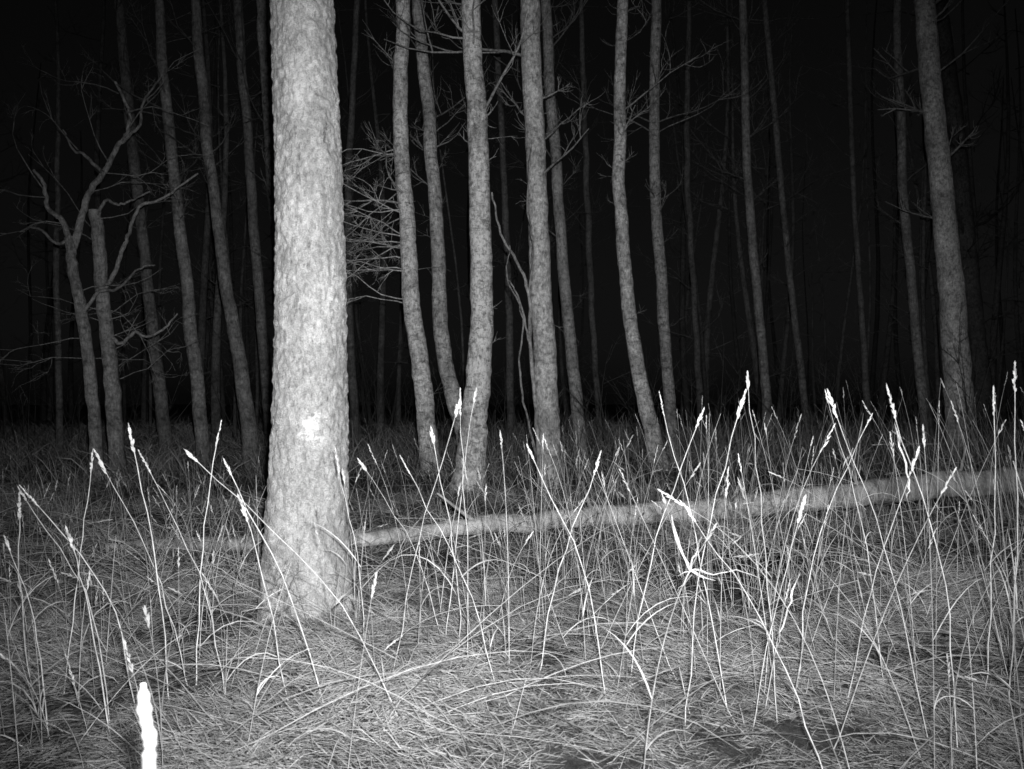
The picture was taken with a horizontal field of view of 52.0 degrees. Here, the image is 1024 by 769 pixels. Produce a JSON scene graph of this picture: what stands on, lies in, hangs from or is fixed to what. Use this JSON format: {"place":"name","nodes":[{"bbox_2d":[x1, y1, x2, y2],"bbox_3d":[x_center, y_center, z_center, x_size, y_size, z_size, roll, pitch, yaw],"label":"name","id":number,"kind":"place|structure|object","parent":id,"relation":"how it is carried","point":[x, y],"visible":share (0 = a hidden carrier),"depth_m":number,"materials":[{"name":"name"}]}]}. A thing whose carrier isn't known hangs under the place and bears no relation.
{"place":"outdoors","nodes":[
{"label":"outdoors","id":0,"kind":"place"},
{"bbox_2d":[0,404,1023,768],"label":"forest ground","id":1,"kind":"structure","parent":0,"point":[572,762],"depth_m":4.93,"materials":[{"name":"grey plant"}]},
{"bbox_2d":[0,0,150,454],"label":"alder tree","id":2,"kind":"object","parent":1,"relation":"on","point":[59,429],"visible":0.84,"depth_m":17.99,"materials":[{"name":"grey plant"}]},
{"bbox_2d":[0,129,202,483],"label":"broken alder tree","id":3,"kind":"object","parent":1,"relation":"on","point":[109,358],"visible":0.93,"depth_m":13.44,"materials":[{"name":"grey plant"}]},
{"bbox_2d":[0,44,217,482],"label":"crooked alder tree","id":4,"kind":"object","parent":1,"relation":"on","point":[82,321],"visible":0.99,"depth_m":12.96,"materials":[{"name":"grey plant"}]},
{"bbox_2d":[136,683,157,768],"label":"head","id":5,"kind":"object","parent":1,"relation":"on","point":[144,708],"visible":1,"depth_m":1.44,"materials":[{"name":"white plant"}]},
{"bbox_2d":[77,0,237,469],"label":"alder tree","id":6,"kind":"object","parent":1,"relation":"on","point":[199,409],"visible":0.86,"depth_m":15.95,"materials":[{"name":"grey plant"}]},
{"bbox_2d":[104,0,211,468],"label":"alder tree","id":7,"kind":"object","parent":1,"relation":"on","point":[163,423],"visible":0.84,"depth_m":16.96,"materials":[{"name":"grey plant"}]},
{"bbox_2d":[154,0,264,477],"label":"alder tree","id":8,"kind":"object","parent":1,"relation":"on","point":[249,428],"visible":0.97,"depth_m":14.95,"materials":[{"name":"grey plant"}]},
{"bbox_2d":[180,0,272,459],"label":"alder tree","id":9,"kind":"object","parent":1,"relation":"on","point":[260,304],"visible":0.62,"depth_m":17.97,"materials":[{"name":"grey plant"}]},
{"bbox_2d":[105,529,363,555],"bbox_3d":[-1.841,1.071,7.073,1.700,0.135,0.264,0,-1,-14],"label":"fallen branch","id":10,"kind":"object","parent":1,"relation":"on","point":[250,545],"visible":0.32,"depth_m":6.98,"materials":[{"name":"grey wood"}]},
{"bbox_2d":[239,0,274,383],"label":"birch tree","id":11,"kind":"object","parent":1,"relation":"on","point":[262,23],"visible":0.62,"depth_m":15.98,"materials":[{"name":"plant"}]},
{"bbox_2d":[256,0,362,623],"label":"pine tree","id":12,"kind":"object","parent":1,"relation":"on","point":[309,409],"visible":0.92,"depth_m":4.87,"materials":[{"name":"grey plant"}]},
{"bbox_2d":[337,0,414,446],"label":"alder tree","id":13,"kind":"object","parent":1,"relation":"on","point":[351,362],"visible":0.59,"depth_m":21.99,"materials":[{"name":"grey plant"}]},
{"bbox_2d":[342,0,447,475],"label":"birch tree","id":14,"kind":"object","parent":1,"relation":"on","point":[421,373],"visible":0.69,"depth_m":13.94,"materials":[{"name":"grey plant"}]},
{"bbox_2d":[378,0,495,472],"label":"birch tree","id":15,"kind":"object","parent":1,"relation":"on","point":[446,369],"visible":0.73,"depth_m":14.96,"materials":[{"name":"plant"}]},
{"bbox_2d":[384,0,557,493],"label":"birch tree","id":16,"kind":"object","parent":1,"relation":"on","point":[478,370],"visible":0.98,"depth_m":11.92,"materials":[{"name":"grey plant"}]},
{"bbox_2d":[427,0,528,444],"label":"alder tree","id":17,"kind":"object","parent":1,"relation":"on","point":[508,312],"visible":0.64,"depth_m":22.98,"materials":[{"name":"grey plant"}]},
{"bbox_2d":[384,0,599,488],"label":"alder tree","id":18,"kind":"object","parent":1,"relation":"on","point":[544,350],"visible":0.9,"depth_m":12.92,"materials":[{"name":"grey plant"}]},
{"bbox_2d":[0,362,1023,768],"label":"tall grass","id":19,"kind":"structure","parent":1,"relation":"on","point":[1016,594],"depth_m":5.11,"materials":[{"name":"grey plant"}]},
{"bbox_2d":[0,0,1023,446],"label":"distant trees","id":20,"kind":"object","parent":1,"relation":"on","point":[210,314],"visible":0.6,"depth_m":30.93,"materials":[{"name":"grey plant"}]},
{"bbox_2d":[0,288,1023,466],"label":"bare shrubs","id":21,"kind":"object","parent":1,"relation":"on","point":[601,405],"visible":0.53,"depth_m":20.76,"materials":[{"name":"grey plant"}]},
{"bbox_2d":[491,146,542,493],"bbox_3d":[0.058,-0.662,11.507,0.578,3.905,0.069,0,-1,0],"label":"alder sapling","id":22,"kind":"object","parent":1,"relation":"on","point":[537,449],"visible":0.99,"depth_m":11.50,"materials":[{"name":"grey plant"}]},
{"bbox_2d":[455,0,591,458],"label":"alder tree","id":23,"kind":"object","parent":1,"relation":"on","point":[571,345],"visible":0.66,"depth_m":17.96,"materials":[{"name":"grey plant"}]},
{"bbox_2d":[518,0,643,444],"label":"alder tree","id":24,"kind":"object","parent":1,"relation":"on","point":[588,238],"visible":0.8,"depth_m":24.99,"materials":[{"name":"grey plant"}]},
{"bbox_2d":[559,0,764,463],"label":"tree","id":25,"kind":"object","parent":1,"relation":"on","point":[662,283],"visible":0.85,"depth_m":16.96,"materials":[{"name":"plant"}]},
{"bbox_2d":[596,0,729,471],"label":"tree","id":26,"kind":"object","parent":1,"relation":"on","point":[647,414],"visible":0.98,"depth_m":14.95,"materials":[{"name":"grey plant"}]},
{"bbox_2d":[626,0,732,440],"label":"alder tree","id":27,"kind":"object","parent":1,"relation":"on","point":[690,258],"visible":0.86,"depth_m":24.99,"materials":[{"name":"grey plant"}]},
{"bbox_2d":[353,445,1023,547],"bbox_3d":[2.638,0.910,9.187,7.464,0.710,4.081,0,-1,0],"label":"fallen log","id":28,"kind":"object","parent":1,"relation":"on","point":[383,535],"visible":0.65,"depth_m":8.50,"materials":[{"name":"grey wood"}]},
{"bbox_2d":[688,0,810,448],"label":"alder tree","id":29,"kind":"object","parent":1,"relation":"on","point":[748,194],"visible":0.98,"depth_m":20.96,"materials":[{"name":"grey plant"}]},
{"bbox_2d":[704,0,830,446],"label":"alder tree","id":30,"kind":"object","parent":1,"relation":"on","point":[788,262],"visible":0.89,"depth_m":23.99,"materials":[{"name":"grey plant"}]},
{"bbox_2d":[788,0,901,440],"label":"alder tree","id":31,"kind":"object","parent":1,"relation":"on","point":[866,391],"visible":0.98,"depth_m":26.00,"materials":[{"name":"grey plant"}]},
{"bbox_2d":[856,0,977,454],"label":"alder tree","id":32,"kind":"object","parent":1,"relation":"on","point":[915,326],"visible":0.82,"depth_m":19.97,"materials":[{"name":"grey plant"}]},
{"bbox_2d":[873,0,1012,463],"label":"pine tree","id":33,"kind":"object","parent":1,"relation":"on","point":[951,286],"visible":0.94,"depth_m":16.90,"materials":[{"name":"grey plant"}]},
{"bbox_2d":[904,0,1021,444],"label":"pine tree","id":34,"kind":"object","parent":1,"relation":"on","point":[967,225],"visible":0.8,"depth_m":23.87,"materials":[{"name":"grey plant"}]},
{"bbox_2d":[0,0,1023,404],"label":"sky","id":35,"kind":"structure","parent":0,"point":[29,23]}
]}

